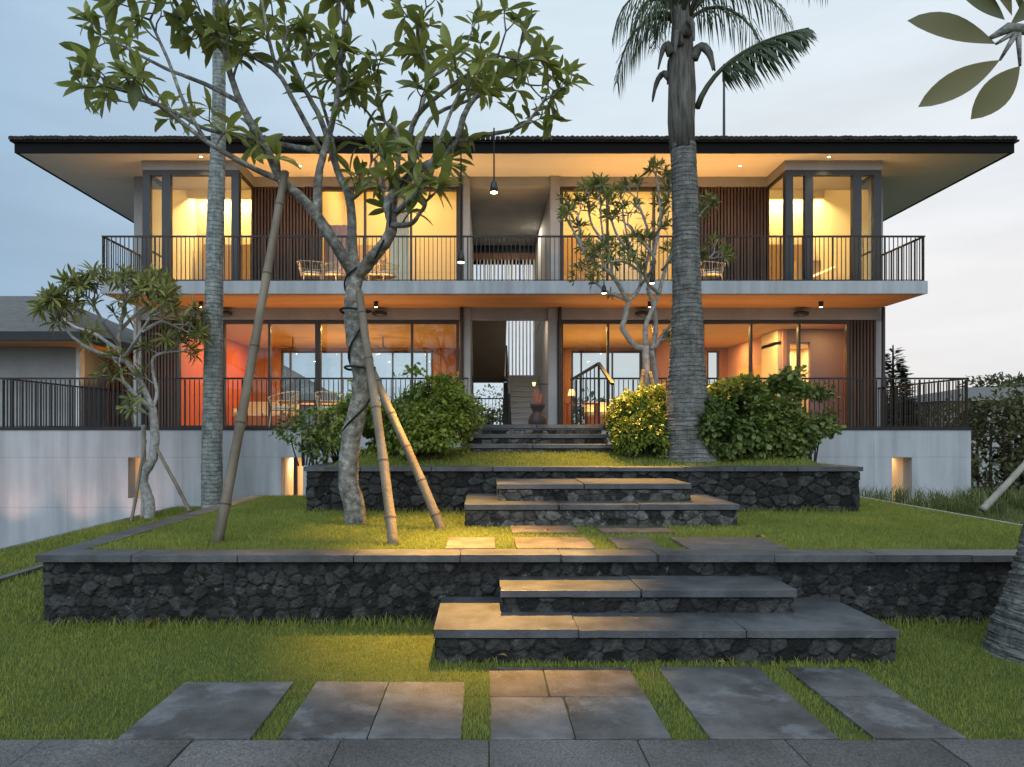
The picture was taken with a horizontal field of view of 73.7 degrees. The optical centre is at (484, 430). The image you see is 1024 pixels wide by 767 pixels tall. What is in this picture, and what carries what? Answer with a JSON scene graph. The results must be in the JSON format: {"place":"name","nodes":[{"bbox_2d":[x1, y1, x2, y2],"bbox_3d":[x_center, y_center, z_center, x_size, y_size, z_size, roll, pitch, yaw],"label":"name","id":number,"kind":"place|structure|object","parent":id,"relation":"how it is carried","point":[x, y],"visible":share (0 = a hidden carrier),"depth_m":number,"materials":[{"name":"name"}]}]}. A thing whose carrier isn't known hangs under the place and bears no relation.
{"place":"outdoors","nodes":[
{"label":"outdoors","id":0,"kind":"place"},
{"bbox_2d":[0,740,42,766],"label":"paving","id":1,"kind":"structure","parent":0,"point":[11,751],"depth_m":3.42,"materials":[{"name":"grey stone"}]},
{"bbox_2d":[7,739,191,766],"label":"paving","id":2,"kind":"structure","parent":0,"point":[109,753],"depth_m":3.37,"materials":[{"name":"grey stone"}]},
{"bbox_2d":[0,505,200,623],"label":"grass","id":3,"kind":"structure","parent":0,"point":[97,530],"depth_m":8.54,"materials":[{"name":"green plant"}]},
{"bbox_2d":[118,682,292,741],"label":"paving","id":4,"kind":"structure","parent":0,"point":[192,711],"depth_m":3.87,"materials":[{"name":"grey stone"}]},
{"bbox_2d":[169,740,339,766],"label":"paving","id":5,"kind":"structure","parent":0,"point":[257,753],"depth_m":3.38,"materials":[{"name":"grey stone"}]},
{"bbox_2d":[279,681,387,740],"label":"paving","id":6,"kind":"structure","parent":0,"point":[340,711],"depth_m":3.86,"materials":[{"name":"grey stone"}]},
{"bbox_2d":[329,740,488,766],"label":"paving","id":7,"kind":"structure","parent":0,"point":[411,753],"depth_m":3.38,"materials":[{"name":"grey stone"}]},
{"bbox_2d":[368,682,465,739],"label":"paving","id":8,"kind":"structure","parent":0,"point":[420,711],"depth_m":3.86,"materials":[{"name":"grey stone"}]},
{"bbox_2d":[445,537,494,549],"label":"paving","id":9,"kind":"structure","parent":0,"point":[471,542],"depth_m":6.05,"materials":[{"name":"grey stone"}]},
{"bbox_2d":[0,507,1023,766],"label":"lawn","id":10,"kind":"structure","parent":0,"point":[196,667],"depth_m":4.50,"materials":[{"name":"plant"}]},
{"bbox_2d":[0,563,43,582],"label":"kerb","id":11,"kind":"structure","parent":10,"relation":"on","point":[19,572],"depth_m":7.51,"materials":[{"name":"grey concrete"}]},
{"bbox_2d":[26,260,213,518],"bbox_3d":[-6.866,-0.864,12.598,3.789,4.940,2.795,0,0,0],"label":"frangipani tree","id":12,"kind":"object","parent":10,"relation":"on","point":[54,301],"visible":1,"depth_m":12.30,"materials":[{"name":"green plant"}]},
{"bbox_2d":[157,448,191,512],"bbox_3d":[-5.615,0.879,12.301,0.776,1.172,0.077,0,0,16],"label":"bamboo pole","id":13,"kind":"object","parent":12,"relation":"attached to","point":[179,490],"visible":0.99,"depth_m":12.27,"materials":[{"name":"brown wood"}]},
{"bbox_2d":[129,440,146,521],"bbox_3d":[-6.158,0.919,12.122,0.071,1.526,0.504,0,0,6],"label":"bamboo pole","id":14,"kind":"object","parent":10,"relation":"on","point":[138,483],"visible":0.95,"depth_m":12.10,"materials":[{"name":"brown wood"}]},
{"bbox_2d":[140,425,145,517],"bbox_3d":[-6.304,0.766,12.600,0.114,1.756,0.108,0,0,0],"label":"support post","id":15,"kind":"object","parent":10,"relation":"on","point":[143,432],"visible":0.39,"depth_m":12.56,"materials":[{"name":"brown wood"}]},
{"bbox_2d":[37,612,989,629],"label":"grass","id":16,"kind":"structure","parent":10,"relation":"on","point":[301,622],"depth_m":5.53,"materials":[{"name":"green plant"}]},
{"bbox_2d":[433,576,898,664],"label":"garden steps","id":17,"kind":"structure","parent":10,"relation":"on","point":[593,619],"depth_m":4.81,"materials":[{"name":"grey stone"}]},
{"bbox_2d":[432,655,901,668],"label":"grass","id":18,"kind":"structure","parent":10,"relation":"on","point":[847,661],"depth_m":4.65,"materials":[{"name":"green plant"}]},
{"bbox_2d":[859,483,1023,516],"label":"tall grass","id":19,"kind":"structure","parent":10,"relation":"on","point":[957,503],"depth_m":12.44,"materials":[{"name":"green plant"}]},
{"bbox_2d":[894,500,1023,524],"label":"grass","id":20,"kind":"structure","parent":10,"relation":"on","point":[1018,518],"depth_m":11.88,"materials":[{"name":"green plant"}]},
{"bbox_2d":[979,460,1023,511],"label":"wooden pole","id":21,"kind":"object","parent":20,"relation":"on","point":[987,504],"visible":1,"depth_m":11.53,"materials":[{"name":"grey wood"}]},
{"bbox_2d":[982,524,1023,664],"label":"coconut palm","id":22,"kind":"object","parent":10,"relation":"on","point":[1004,636],"visible":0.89,"depth_m":4.83,"materials":[{"name":"grey plant"}]},
{"bbox_2d":[0,0,1023,424],"label":"sky","id":23,"kind":"structure","parent":0,"point":[869,70],"materials":[{"name":"blue"}]},
{"bbox_2d":[489,667,548,696],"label":"paving","id":24,"kind":"structure","parent":0,"point":[517,682],"depth_m":4.32,"materials":[{"name":"grey stone"}]},
{"bbox_2d":[489,697,574,739],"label":"paving","id":25,"kind":"structure","parent":0,"point":[529,718],"depth_m":3.77,"materials":[{"name":"grey stone"}]},
{"bbox_2d":[510,526,578,534],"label":"paving","id":26,"kind":"structure","parent":0,"point":[563,530],"depth_m":6.91,"materials":[{"name":"grey stone"}]},
{"bbox_2d":[83,494,1021,549],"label":"lawn","id":27,"kind":"structure","parent":0,"point":[535,535],"depth_m":6.71,"materials":[{"name":"plant"}]},
{"bbox_2d":[201,0,225,508],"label":"coconut palm","id":28,"kind":"object","parent":27,"relation":"on","point":[212,458],"visible":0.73,"depth_m":13.07,"materials":[{"name":"grey plant"}]},
{"bbox_2d":[212,170,288,543],"bbox_3d":[-2.265,-0.828,6.687,0.110,3.789,1.062,0,0,22],"label":"bamboo pole","id":29,"kind":"object","parent":27,"relation":"on","point":[230,477],"visible":0.98,"depth_m":6.60,"materials":[{"name":"brown wood"}]},
{"bbox_2d":[54,0,593,525],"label":"frangipani tree","id":30,"kind":"object","parent":27,"relation":"on","point":[480,78],"visible":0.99,"depth_m":7.40,"materials":[{"name":"green plant"}]},
{"bbox_2d":[339,307,372,313],"bbox_3d":[-1.408,-1.309,7.450,0.360,0.046,0.344,0,0,0],"label":"rope tie","id":31,"kind":"object","parent":30,"relation":"attached to","point":[354,308],"visible":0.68,"depth_m":7.34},
{"bbox_2d":[457,150,464,263],"bbox_3d":[-0.257,-2.402,7.300,0.080,1.206,0.080,0,0,0],"label":"hanging lamp","id":32,"kind":"object","parent":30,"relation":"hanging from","point":[460,258],"visible":1,"depth_m":7.29,"materials":[{"name":"brown metal"}]},
{"bbox_2d":[490,128,497,193],"bbox_3d":[0.091,-2.735,6.900,0.080,0.655,0.080,0,0,0],"label":"hanging lamp","id":33,"kind":"object","parent":30,"relation":"hanging from","point":[493,188],"visible":1,"depth_m":6.89,"materials":[{"name":"brown metal"}]},
{"bbox_2d":[356,290,398,545],"bbox_3d":[-1.077,-0.219,6.737,0.110,2.591,1.412,0,0,-24],"label":"bamboo pole","id":34,"kind":"object","parent":27,"relation":"on","point":[389,511],"visible":0.97,"depth_m":6.60,"materials":[{"name":"beige wood"}]},
{"bbox_2d":[374,366,445,530],"bbox_3d":[-0.842,0.172,7.289,1.010,1.810,0.114,0,0,28],"label":"bamboo pole","id":35,"kind":"object","parent":27,"relation":"on","point":[430,502],"visible":0.89,"depth_m":7.22,"materials":[{"name":"beige wood"}]},
{"bbox_2d":[344,365,375,370],"bbox_3d":[-1.364,-0.687,7.450,0.350,0.046,0.334,0,0,0],"label":"rope tie","id":36,"kind":"object","parent":35,"relation":"attached to","point":[354,366],"visible":0.59,"depth_m":7.31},
{"bbox_2d":[301,505,863,513],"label":"grass","id":37,"kind":"structure","parent":27,"relation":"on","point":[769,510],"depth_m":8.50,"materials":[{"name":"green plant"}]},
{"bbox_2d":[304,461,862,512],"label":"retaining wall","id":38,"kind":"structure","parent":27,"relation":"on","point":[825,485],"depth_m":8.57,"materials":[{"name":"dark rubble stone"},{"name":"grey stone slab coping"}]},
{"bbox_2d":[269,405,346,465],"bbox_3d":[-2.500,0.067,9.761,0.939,0.877,1.280,0,0,-42],"label":"shrub","id":39,"kind":"object","parent":38,"relation":"on","point":[305,446],"visible":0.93,"depth_m":9.62,"materials":[{"name":"green plant"}]},
{"bbox_2d":[464,478,739,527],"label":"garden steps","id":40,"kind":"structure","parent":27,"relation":"on","point":[582,502],"depth_m":7.28,"materials":[{"name":"grey stone"}]},
{"bbox_2d":[594,526,674,534],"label":"paving","id":41,"kind":"structure","parent":27,"relation":"on","point":[628,529],"depth_m":6.91,"materials":[{"name":"grey stone"}]},
{"bbox_2d":[670,537,787,548],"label":"paving","id":42,"kind":"structure","parent":27,"relation":"on","point":[721,542],"depth_m":6.05,"materials":[{"name":"grey stone"}]},
{"bbox_2d":[514,537,595,549],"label":"paving","id":43,"kind":"structure","parent":0,"point":[558,543],"depth_m":6.05,"materials":[{"name":"grey stone"}]},
{"bbox_2d":[489,740,648,766],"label":"paving","id":44,"kind":"structure","parent":0,"point":[566,753],"depth_m":3.38,"materials":[{"name":"grey stone"}]},
{"bbox_2d":[333,447,829,465],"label":"lawn","id":45,"kind":"structure","parent":0,"point":[648,461],"depth_m":9.34,"materials":[{"name":"plant"}]},
{"bbox_2d":[300,362,486,461],"bbox_3d":[-1.347,-0.256,9.869,2.777,1.426,1.360,0,0,21],"label":"shrub","id":46,"kind":"object","parent":45,"relation":"on","point":[440,419],"visible":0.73,"depth_m":9.50,"materials":[{"name":"green plant"}]},
{"bbox_2d":[462,425,614,453],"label":"entry steps","id":47,"kind":"structure","parent":45,"relation":"on","point":[526,440],"depth_m":10.31,"materials":[{"name":"grey stone"}]},
{"bbox_2d":[603,381,671,459],"bbox_3d":[2.269,-0.151,9.756,1.074,1.176,1.226,0,0,0],"label":"shrub","id":48,"kind":"object","parent":45,"relation":"on","point":[636,428],"visible":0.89,"depth_m":9.53,"materials":[{"name":"green plant"}]},
{"bbox_2d":[553,154,736,401],"bbox_3d":[2.490,-2.122,10.822,2.961,4.709,2.142,0,0,0],"label":"frangipani tree","id":49,"kind":"object","parent":45,"relation":"on","point":[601,187],"visible":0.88,"depth_m":10.72,"materials":[{"name":"green plant"}]},
{"bbox_2d":[601,250,606,293],"bbox_3d":[1.796,-2.402,10.300,0.080,0.657,0.080,0,0,0],"label":"hanging lamp","id":50,"kind":"object","parent":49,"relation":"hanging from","point":[603,290],"visible":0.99,"depth_m":10.30,"materials":[{"name":"brown metal"}]},
{"bbox_2d":[638,369,645,403],"bbox_3d":[2.385,-0.412,10.594,0.092,1.132,0.539,0,0,33],"label":"bamboo pole","id":51,"kind":"object","parent":49,"relation":"attached to","point":[642,376],"visible":0.21,"depth_m":10.72,"materials":[{"name":"beige wood"}]},
{"bbox_2d":[647,371,655,399],"bbox_3d":[2.716,-0.397,10.651,0.094,1.094,0.436,0,0,-35],"label":"bamboo pole","id":52,"kind":"object","parent":49,"relation":"attached to","point":[651,378],"visible":0.22,"depth_m":10.74,"materials":[{"name":"beige wood"}]},
{"bbox_2d":[649,262,654,283],"bbox_3d":[2.593,-2.457,10.600,0.080,0.334,0.080,0,0,0],"label":"hanging lamp","id":53,"kind":"object","parent":49,"relation":"hanging from","point":[651,280],"visible":0.98,"depth_m":10.58,"materials":[{"name":"brown metal"}]},
{"bbox_2d":[612,0,827,463],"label":"coconut palm","id":54,"kind":"object","parent":45,"relation":"on","point":[686,394],"visible":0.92,"depth_m":9.45,"materials":[{"name":"grey plant"}]},
{"bbox_2d":[695,364,846,461],"bbox_3d":[3.907,-0.248,9.671,2.419,1.462,1.373,0,0,0],"label":"shrub","id":55,"kind":"object","parent":45,"relation":"on","point":[742,417],"visible":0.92,"depth_m":9.37,"materials":[{"name":"green plant"}]},
{"bbox_2d":[544,667,645,697],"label":"paving","id":56,"kind":"structure","parent":0,"point":[563,682],"depth_m":4.32,"materials":[{"name":"grey stone"}]},
{"bbox_2d":[564,697,670,740],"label":"paving","id":57,"kind":"structure","parent":0,"point":[616,718],"depth_m":3.77,"materials":[{"name":"grey stone"}]},
{"bbox_2d":[607,537,663,549],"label":"paving","id":58,"kind":"structure","parent":0,"point":[633,542],"depth_m":6.05,"materials":[{"name":"grey stone"}]},
{"bbox_2d":[638,740,809,766],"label":"paving","id":59,"kind":"structure","parent":0,"point":[719,753],"depth_m":3.38,"materials":[{"name":"grey stone"}]},
{"bbox_2d":[657,667,838,741],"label":"paving","id":60,"kind":"structure","parent":0,"point":[738,703],"depth_m":3.95,"materials":[{"name":"grey stone"}]},
{"bbox_2d":[785,667,899,698],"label":"paving","id":61,"kind":"structure","parent":0,"point":[822,682],"depth_m":4.32,"materials":[{"name":"grey stone"}]},
{"bbox_2d":[786,740,969,766],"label":"paving","id":62,"kind":"structure","parent":0,"point":[870,753],"depth_m":3.38,"materials":[{"name":"grey stone"}]},
{"bbox_2d":[823,697,965,740],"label":"paving","id":63,"kind":"structure","parent":0,"point":[889,718],"depth_m":3.78,"materials":[{"name":"grey stone"}]},
{"bbox_2d":[933,739,1023,766],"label":"paving","id":64,"kind":"structure","parent":0,"point":[989,752],"depth_m":3.39,"materials":[{"name":"grey stone"}]},
{"bbox_3d":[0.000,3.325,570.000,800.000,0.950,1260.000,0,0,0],"label":"ground","id":65,"kind":"structure","parent":0,"visible":0},
{"bbox_2d":[0,296,132,426],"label":"pavilion","id":66,"kind":"structure","parent":65,"relation":"on","point":[30,347],"depth_m":20.00,"materials":[{"name":"concrete"}]},
{"bbox_2d":[0,507,170,550],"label":"kerb","id":67,"kind":"structure","parent":65,"relation":"on","point":[26,543],"depth_m":10.43,"materials":[{"name":"grey concrete"}]},
{"bbox_2d":[284,365,339,424],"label":"neighbour house","id":68,"kind":"structure","parent":65,"relation":"on","point":[294,373],"depth_m":39.43,"materials":[{"name":"concrete"}]},
{"bbox_2d":[474,383,502,424],"bbox_3d":[-0.254,0.506,27.578,12.148,4.794,3.214,0,0,0],"label":"hedge","id":69,"kind":"object","parent":65,"relation":"on","point":[476,396],"visible":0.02,"depth_m":27.12,"materials":[{"name":"green plant"}]},
{"bbox_2d":[0,64,1019,547],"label":"house","id":70,"kind":"structure","parent":65,"relation":"on","point":[796,222],"depth_m":16.97,"materials":[{"name":"concrete"}]},
{"bbox_2d":[152,177,161,257],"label":"window","id":71,"kind":"structure","parent":70,"relation":"in","point":[156,180],"depth_m":17.02,"materials":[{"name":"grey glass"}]},
{"bbox_2d":[142,170,239,279],"bbox_3d":[-7.069,-4.859,16.450,2.311,2.818,0.120,0,0,0],"label":"window","id":72,"kind":"structure","parent":70,"relation":"in","point":[167,176],"depth_m":16.39,"materials":[{"name":"grey metal"}]},
{"bbox_2d":[176,320,317,426],"bbox_3d":[-6.088,-1.452,17.530,3.614,2.761,0.120,0,0,0],"label":"window","id":73,"kind":"structure","parent":70,"relation":"in","point":[178,348],"depth_m":17.47,"materials":[{"name":"brown metal"}]},
{"bbox_2d":[240,172,253,279],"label":"window","id":74,"kind":"structure","parent":70,"relation":"in","point":[242,176],"depth_m":16.52,"materials":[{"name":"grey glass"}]},
{"bbox_2d":[233,402,298,424],"bbox_3d":[-6.600,-0.522,20.610,1.800,0.740,0.820,0,0,0],"label":"sofa","id":75,"kind":"object","parent":70,"relation":"on","point":[258,414],"visible":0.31,"depth_m":20.22,"materials":[{"name":"beige fabric"}]},
{"bbox_2d":[268,391,298,426],"bbox_3d":[-4.725,-0.518,16.138,0.748,0.896,0.662,0,0,23],"label":"rattan chair","id":76,"kind":"object","parent":70,"relation":"on","point":[287,407],"visible":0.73,"depth_m":16.07,"materials":[{"name":"wicker"}]},
{"bbox_2d":[279,402,336,424],"bbox_3d":[-4.900,-0.447,19.600,1.800,0.750,0.900,0,0,0],"label":"table","id":77,"kind":"object","parent":70,"relation":"on","point":[302,403],"visible":0.29,"depth_m":19.18,"materials":[{"name":"brown wood"}]},
{"bbox_2d":[297,260,326,279],"bbox_3d":[-4.336,-3.896,17.099,0.748,0.896,0.661,0,0,-17],"label":"rattan chair","id":78,"kind":"object","parent":70,"relation":"on","point":[309,274],"visible":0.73,"depth_m":17.01,"materials":[{"name":"wicker"}]},
{"bbox_2d":[315,391,345,423],"bbox_3d":[-3.687,-0.518,16.186,0.748,0.896,0.661,0,0,-29],"label":"rattan chair","id":79,"kind":"object","parent":70,"relation":"on","point":[325,406],"visible":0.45,"depth_m":16.32,"materials":[{"name":"wicker"}]},
{"bbox_2d":[321,261,345,279],"bbox_3d":[-3.729,-3.896,17.096,0.748,0.896,0.662,0,0,29],"label":"rattan chair","id":80,"kind":"object","parent":70,"relation":"on","point":[335,274],"visible":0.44,"depth_m":17.01,"materials":[{"name":"wicker"}]},
{"bbox_2d":[281,351,432,404],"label":"window","id":81,"kind":"structure","parent":70,"relation":"in","point":[282,352],"depth_m":23.19,"materials":[{"name":"brown metal"}]},
{"bbox_2d":[365,258,386,279],"bbox_3d":[-2.792,-3.896,17.086,0.661,0.896,0.747,0,0,-38],"label":"rattan chair","id":82,"kind":"object","parent":70,"relation":"on","point":[374,271],"visible":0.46,"depth_m":16.92,"materials":[{"name":"wicker"}]},
{"bbox_2d":[373,260,399,279],"bbox_3d":[-2.529,-3.896,17.088,0.661,0.896,0.747,0,0,44],"label":"rattan chair","id":83,"kind":"object","parent":70,"relation":"on","point":[382,274],"visible":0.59,"depth_m":17.01,"materials":[{"name":"wicker"}]},
{"bbox_2d":[318,320,458,426],"bbox_3d":[-2.470,-1.452,17.530,3.607,2.761,0.120,0,0,0],"label":"window","id":84,"kind":"structure","parent":70,"relation":"in","point":[320,322],"depth_m":17.47,"materials":[{"name":"brown metal"}]},
{"bbox_2d":[319,187,457,279],"bbox_3d":[-2.461,-4.849,17.530,3.589,2.797,0.120,0,0,0],"label":"window","id":85,"kind":"structure","parent":70,"relation":"in","point":[324,189],"depth_m":17.47,"materials":[{"name":"brown metal"}]},
{"bbox_2d":[528,389,546,424],"bbox_3d":[1.246,-0.531,16.200,0.440,0.918,0.440,0,0,0],"label":"floor vase","id":86,"kind":"object","parent":70,"relation":"on","point":[537,416],"visible":0.91,"depth_m":16.07,"materials":[{"name":"ceramic"}]},
{"bbox_2d":[565,403,597,424],"bbox_3d":[2.670,-0.422,18.800,0.900,0.700,0.400,0,0,0],"label":"table","id":87,"kind":"object","parent":70,"relation":"on","point":[567,413],"visible":0.67,"depth_m":18.64,"materials":[{"name":"red wood"}]},
{"bbox_2d":[568,389,574,402],"bbox_3d":[2.378,-0.957,18.700,0.220,0.370,0.220,0,0,0],"label":"table lamp","id":88,"kind":"object","parent":87,"relation":"on","point":[573,392],"visible":0.68,"depth_m":18.64,"materials":[{"name":"fabric"}]},
{"bbox_2d":[584,402,626,424],"bbox_3d":[3.900,-0.522,20.610,1.700,0.740,0.820,0,0,0],"label":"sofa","id":89,"kind":"object","parent":70,"relation":"on","point":[592,414],"visible":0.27,"depth_m":20.31,"materials":[{"name":"beige fabric"}]},
{"bbox_2d":[571,351,641,424],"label":"window","id":90,"kind":"structure","parent":70,"relation":"in","point":[640,352],"depth_m":23.19,"materials":[{"name":"brown metal"}]},
{"bbox_2d":[561,320,670,426],"bbox_3d":[3.734,-1.452,17.530,3.607,2.761,0.120,0,0,0],"label":"window","id":91,"kind":"structure","parent":70,"relation":"in","point":[607,322],"depth_m":17.47,"materials":[{"name":"brown metal"}]},
{"bbox_2d":[617,243,639,279],"bbox_3d":[4.324,-4.550,20.565,0.661,2.200,0.050,0,0,0],"label":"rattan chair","id":92,"kind":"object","parent":70,"relation":"in","point":[634,247],"depth_m":20.54,"materials":[{"name":"beige wicker"}]},
{"bbox_2d":[560,187,699,279],"bbox_3d":[3.723,-4.849,17.530,3.576,2.797,0.120,0,0,0],"label":"window","id":93,"kind":"structure","parent":70,"relation":"in","point":[562,189],"depth_m":17.47,"materials":[{"name":"brown metal"}]},
{"bbox_2d":[700,261,725,279],"bbox_3d":[5.614,-3.896,17.100,0.748,0.896,0.662,0,0,-11],"label":"rattan chair","id":94,"kind":"object","parent":70,"relation":"on","point":[709,274],"visible":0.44,"depth_m":17.01,"materials":[{"name":"wicker"}]},
{"bbox_2d":[707,351,718,385],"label":"window","id":95,"kind":"structure","parent":70,"relation":"in","point":[717,352],"depth_m":23.19,"materials":[{"name":"glass"}]},
{"bbox_2d":[766,172,783,279],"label":"window","id":96,"kind":"structure","parent":70,"relation":"in","point":[781,176],"depth_m":16.53,"materials":[{"name":"grey metal"}]},
{"bbox_2d":[703,320,849,426],"bbox_3d":[7.438,-1.452,17.530,3.786,2.761,0.120,0,0,0],"label":"window","id":97,"kind":"structure","parent":70,"relation":"in","point":[798,323],"depth_m":17.47,"materials":[{"name":"brown metal"}]},
{"bbox_2d":[784,170,880,279],"bbox_3d":[8.370,-4.859,16.450,2.296,2.818,0.120,0,0,0],"label":"window","id":98,"kind":"structure","parent":70,"relation":"in","point":[855,176],"depth_m":16.39,"materials":[{"name":"grey metal"}]},
{"bbox_2d":[862,177,870,255],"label":"window","id":99,"kind":"structure","parent":70,"relation":"in","point":[867,179],"depth_m":16.94,"materials":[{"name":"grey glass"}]},
{"bbox_2d":[885,345,922,426],"bbox_3d":[12.258,-0.241,20.538,2.443,4.682,2.507,0,0,0],"label":"conifer tree","id":100,"kind":"object","parent":65,"relation":"on","point":[902,370],"visible":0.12,"depth_m":20.28,"materials":[{"name":"green plant"}]},
{"bbox_2d":[888,394,992,488],"bbox_3d":[13.464,0.473,22.247,5.533,3.610,3.018,0,0,-7],"label":"hedge","id":101,"kind":"object","parent":65,"relation":"on","point":[988,427],"visible":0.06,"depth_m":21.79,"materials":[{"name":"green plant"}]},
{"bbox_2d":[888,387,1023,485],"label":"neighbour house","id":102,"kind":"structure","parent":65,"relation":"on","point":[976,391],"depth_m":35.72,"materials":[{"name":"concrete"}]},
{"bbox_2d":[936,383,1023,500],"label":"hedge","id":103,"kind":"object","parent":65,"relation":"on","point":[1009,462],"visible":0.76,"depth_m":15.35,"materials":[{"name":"green plant"}]},
{"bbox_2d":[960,371,1023,388],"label":"background tree","id":104,"kind":"object","parent":65,"relation":"on","point":[980,382],"visible":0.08,"depth_m":54.68,"materials":[{"name":"green plant"}]},
{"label":"ground","id":105,"kind":"structure","parent":0,"visible":0},
{"bbox_2d":[35,495,1021,625],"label":"retaining wall","id":106,"kind":"structure","parent":105,"relation":"on","point":[137,585],"depth_m":5.60,"materials":[{"name":"dark rubble stone"},{"name":"grey stone coping"}]},
{"bbox_2d":[907,0,1023,118],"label":"frangipani tree","id":107,"kind":"object","parent":105,"relation":"on","point":[995,93],"visible":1,"depth_m":2.58,"materials":[{"name":"green plant"}]}
]}

